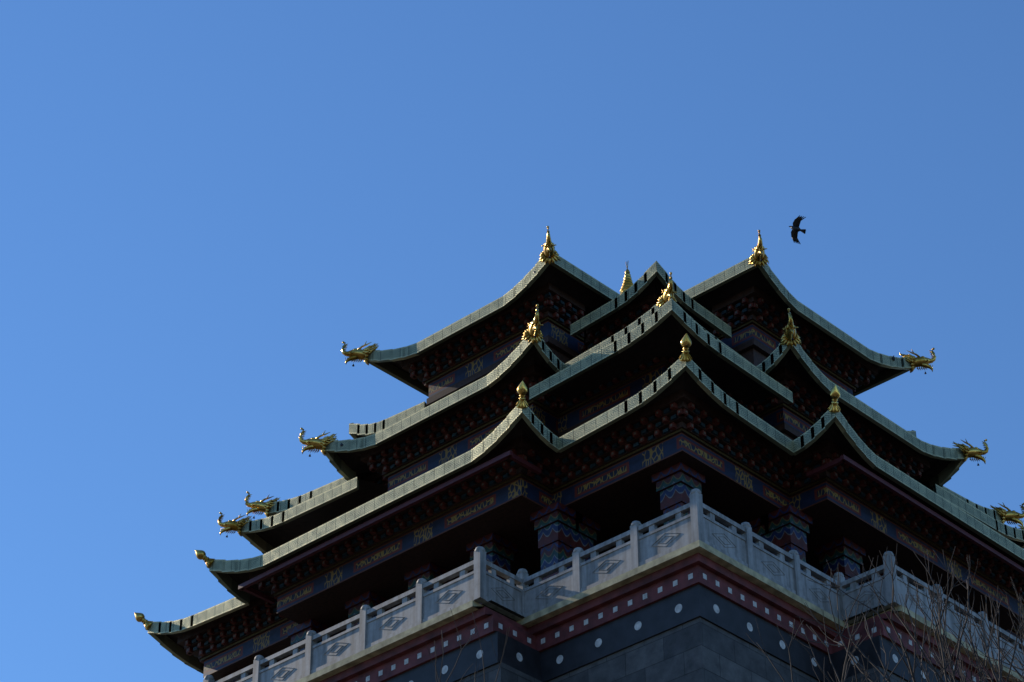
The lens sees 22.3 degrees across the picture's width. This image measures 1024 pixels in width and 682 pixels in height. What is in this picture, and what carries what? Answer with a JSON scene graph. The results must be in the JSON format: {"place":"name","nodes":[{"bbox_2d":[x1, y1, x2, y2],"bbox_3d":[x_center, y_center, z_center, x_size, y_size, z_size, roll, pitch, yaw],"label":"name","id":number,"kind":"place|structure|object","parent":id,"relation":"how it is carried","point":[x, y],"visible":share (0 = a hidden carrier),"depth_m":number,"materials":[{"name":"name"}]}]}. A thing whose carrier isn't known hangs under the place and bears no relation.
{"place":"outdoors","nodes":[
{"label":"outdoors","id":0,"kind":"place"},
{"bbox_2d":[0,0,1023,681],"label":"sky","id":1,"kind":"structure","parent":0,"point":[201,201],"materials":[{"name":"blue"}]},
{"bbox_2d":[360,356,929,484],"bbox_3d":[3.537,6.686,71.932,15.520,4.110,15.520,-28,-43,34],"label":"tier wall","id":2,"kind":"structure","parent":0,"point":[534,373],"depth_m":67.75,"materials":[{"name":"brown wood"}]},
{"bbox_2d":[388,365,811,490],"bbox_3d":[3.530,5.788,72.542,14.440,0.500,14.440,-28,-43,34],"label":"frieze","id":3,"kind":"object","parent":2,"relation":"attached to","point":[579,415],"visible":0.19,"depth_m":67.12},
{"bbox_2d":[384,361,814,476],"bbox_3d":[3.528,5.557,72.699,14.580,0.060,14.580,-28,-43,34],"label":"frieze trim","id":4,"kind":"structure","parent":3,"relation":"attached to","point":[570,409],"depth_m":67.23,"materials":[{"name":"green wood"}]},
{"bbox_2d":[256,314,1014,547],"bbox_3d":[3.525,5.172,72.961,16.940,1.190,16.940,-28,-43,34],"label":"roof","id":5,"kind":"structure","parent":2,"relation":"on","point":[664,338],"depth_m":66.56,"materials":[{"name":"green tile"}]},
{"bbox_2d":[241,298,1023,553],"bbox_3d":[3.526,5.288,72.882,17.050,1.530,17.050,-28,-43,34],"label":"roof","id":6,"kind":"structure","parent":5,"relation":"attached to","point":[283,512],"depth_m":67.60,"materials":[{"name":"green tile"}]},
{"bbox_2d":[402,282,877,405],"bbox_3d":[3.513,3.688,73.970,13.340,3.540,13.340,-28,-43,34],"label":"tier wall","id":7,"kind":"structure","parent":5,"relation":"on","point":[754,351],"depth_m":70.07,"materials":[{"name":"brown wood"}]},
{"bbox_2d":[364,264,889,436],"bbox_3d":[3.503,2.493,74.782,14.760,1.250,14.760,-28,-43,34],"label":"roof","id":8,"kind":"structure","parent":7,"relation":"on","point":[590,300],"depth_m":69.71,"materials":[{"name":"green tile"}]},
{"bbox_2d":[349,255,915,438],"bbox_3d":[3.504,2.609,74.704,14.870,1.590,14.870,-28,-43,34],"label":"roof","id":9,"kind":"structure","parent":8,"relation":"attached to","point":[381,359],"depth_m":69.83,"materials":[{"name":"green tile"}]},
{"bbox_2d":[429,321,852,396],"bbox_3d":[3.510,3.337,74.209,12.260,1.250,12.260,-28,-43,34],"label":"frieze","id":10,"kind":"object","parent":7,"relation":"attached to","point":[739,337],"visible":0.18,"depth_m":70.27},
{"bbox_2d":[425,317,855,388],"bbox_3d":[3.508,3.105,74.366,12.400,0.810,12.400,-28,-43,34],"label":"frieze trim","id":11,"kind":"structure","parent":10,"relation":"attached to","point":[583,339],"depth_m":70.44,"materials":[{"name":"green wood"}]},
{"bbox_2d":[410,292,874,392],"bbox_3d":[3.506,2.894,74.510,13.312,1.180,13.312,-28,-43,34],"label":"brackets","id":12,"kind":"object","parent":7,"relation":"attached to","point":[604,329],"visible":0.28,"depth_m":70.36,"materials":[{"name":"red paint"}]},
{"bbox_2d":[369,357,922,486],"bbox_3d":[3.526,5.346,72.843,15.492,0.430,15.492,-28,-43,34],"label":"brackets","id":13,"kind":"object","parent":2,"relation":"attached to","point":[563,406],"visible":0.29,"depth_m":67.87,"materials":[{"name":"red paint"}]},
{"bbox_2d":[320,553,1010,681],"bbox_3d":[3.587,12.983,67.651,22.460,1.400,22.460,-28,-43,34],"label":"base band","id":14,"kind":"object","parent":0,"point":[697,565],"depth_m":58.42,"materials":[{"name":"red paint"}]},
{"bbox_2d":[356,573,975,681],"bbox_3d":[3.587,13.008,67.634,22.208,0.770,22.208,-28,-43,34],"label":"decorative studs","id":15,"kind":"object","parent":14,"relation":"attached to","point":[637,626],"visible":0.85,"depth_m":58.47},
{"bbox_2d":[789,215,805,243],"bbox_3d":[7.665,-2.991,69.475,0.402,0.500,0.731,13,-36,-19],"label":"crow","id":16,"kind":"object","parent":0,"point":[795,228],"visible":1,"depth_m":69.49,"materials":[{"name":"black"}]},
{"bbox_2d":[746,546,1023,681],"bbox_3d":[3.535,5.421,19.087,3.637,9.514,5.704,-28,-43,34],"label":"bare tree","id":17,"kind":"object","parent":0,"point":[887,678],"visible":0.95,"depth_m":19.52,"materials":[{"name":"brown plant"}]},
{"label":"ground","id":18,"kind":"structure","parent":0,"visible":0},
{"bbox_2d":[425,608,509,681],"bbox_3d":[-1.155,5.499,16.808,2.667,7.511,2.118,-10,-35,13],"label":"bare tree","id":19,"kind":"object","parent":18,"relation":"on","point":[472,664],"visible":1,"depth_m":17.84,"materials":[{"name":"brown plant"}]},
{"bbox_2d":[456,617,906,681],"bbox_3d":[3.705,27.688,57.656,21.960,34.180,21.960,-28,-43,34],"label":"stone wall","id":20,"kind":"structure","parent":18,"relation":"on","point":[699,649],"depth_m":56.66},
{"bbox_2d":[295,540,1023,681],"bbox_3d":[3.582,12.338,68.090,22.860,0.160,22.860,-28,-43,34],"label":"cornice","id":21,"kind":"structure","parent":20,"relation":"on","point":[725,561],"depth_m":58.87,"materials":[{"name":"white stone"}]},
{"bbox_2d":[481,600,889,624],"bbox_3d":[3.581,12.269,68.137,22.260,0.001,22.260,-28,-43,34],"label":"terrace floor","id":22,"kind":"structure","parent":21,"relation":"on","point":[521,616],"depth_m":59.19,"materials":[{"name":"grey stone"}]},
{"bbox_2d":[515,567,540,586],"bbox_3d":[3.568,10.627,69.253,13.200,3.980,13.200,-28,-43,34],"label":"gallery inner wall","id":23,"kind":"structure","parent":22,"relation":"on","point":[534,571],"depth_m":64.98,"materials":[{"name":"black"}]},
{"bbox_2d":[203,488,1023,681],"bbox_3d":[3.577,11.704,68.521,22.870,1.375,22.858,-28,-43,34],"label":"terrace balustrade","id":24,"kind":"object","parent":22,"relation":"on","point":[480,584],"visible":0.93,"depth_m":59.41,"materials":[{"name":"stone"}]},
{"bbox_2d":[222,462,1009,681],"bbox_3d":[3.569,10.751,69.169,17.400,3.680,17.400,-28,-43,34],"label":"columns","id":25,"kind":"structure","parent":22,"relation":"on","point":[563,530],"depth_m":62.63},
{"bbox_2d":[177,389,1023,681],"bbox_3d":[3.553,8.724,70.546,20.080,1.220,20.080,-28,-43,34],"label":"tier wall","id":26,"kind":"structure","parent":25,"relation":"on","point":[617,508],"depth_m":63.47,"materials":[{"name":"brown wood"}]},
{"bbox_2d":[165,370,868,649],"bbox_3d":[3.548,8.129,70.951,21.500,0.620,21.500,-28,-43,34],"label":"roof","id":27,"kind":"structure","parent":26,"relation":"on","point":[684,380],"depth_m":62.09,"materials":[{"name":"green tile"}]},
{"bbox_2d":[134,226,1023,630],"bbox_3d":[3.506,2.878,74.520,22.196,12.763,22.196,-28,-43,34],"label":"roof ornaments","id":28,"kind":"object","parent":27,"relation":"on","point":[550,254],"visible":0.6,"depth_m":70.17,"materials":[{"name":"gold metal"}]},
{"bbox_2d":[226,253,1016,537],"bbox_3d":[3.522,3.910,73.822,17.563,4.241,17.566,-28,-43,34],"label":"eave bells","id":29,"kind":"object","parent":28,"relation":"on","point":[535,337],"visible":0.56,"depth_m":70.07,"materials":[{"name":"gold metal"}]},
{"bbox_2d":[148,359,1023,673],"bbox_3d":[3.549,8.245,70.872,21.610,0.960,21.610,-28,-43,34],"label":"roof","id":30,"kind":"structure","parent":27,"relation":"attached to","point":[160,631],"depth_m":62.91,"materials":[{"name":"tile"}]},
{"bbox_2d":[185,402,1023,662],"bbox_3d":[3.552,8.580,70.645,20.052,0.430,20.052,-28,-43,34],"label":"brackets","id":31,"kind":"object","parent":26,"relation":"attached to","point":[681,412],"visible":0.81,"depth_m":63.23,"materials":[{"name":"red paint"}]},
{"bbox_2d":[203,432,1023,676],"bbox_3d":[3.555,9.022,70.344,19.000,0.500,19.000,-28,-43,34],"label":"frieze","id":32,"kind":"object","parent":26,"relation":"on","point":[678,443],"visible":0.87,"depth_m":63.30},
{"bbox_2d":[201,428,1023,659],"bbox_3d":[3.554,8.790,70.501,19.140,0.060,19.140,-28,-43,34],"label":"frieze trim","id":33,"kind":"structure","parent":32,"relation":"attached to","point":[591,472],"depth_m":63.38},
{"bbox_2d":[238,450,1023,603],"bbox_3d":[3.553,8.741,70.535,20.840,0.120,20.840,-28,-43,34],"label":"eaves","id":34,"kind":"object","parent":26,"relation":"on","point":[509,454],"visible":1,"depth_m":63.80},
{"bbox_2d":[810,657,1006,681],"bbox_3d":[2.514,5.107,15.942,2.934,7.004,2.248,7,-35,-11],"label":"bare tree","id":35,"kind":"object","parent":18,"relation":"on","point":[852,679],"visible":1,"depth_m":17.72,"materials":[{"name":"brown plant"}]},
{"bbox_2d":[870,572,1023,681],"bbox_3d":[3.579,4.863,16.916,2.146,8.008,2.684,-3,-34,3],"label":"bare tree","id":36,"kind":"object","parent":18,"relation":"on","point":[963,674],"visible":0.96,"depth_m":18.18,"materials":[{"name":"brown plant"}]}
]}

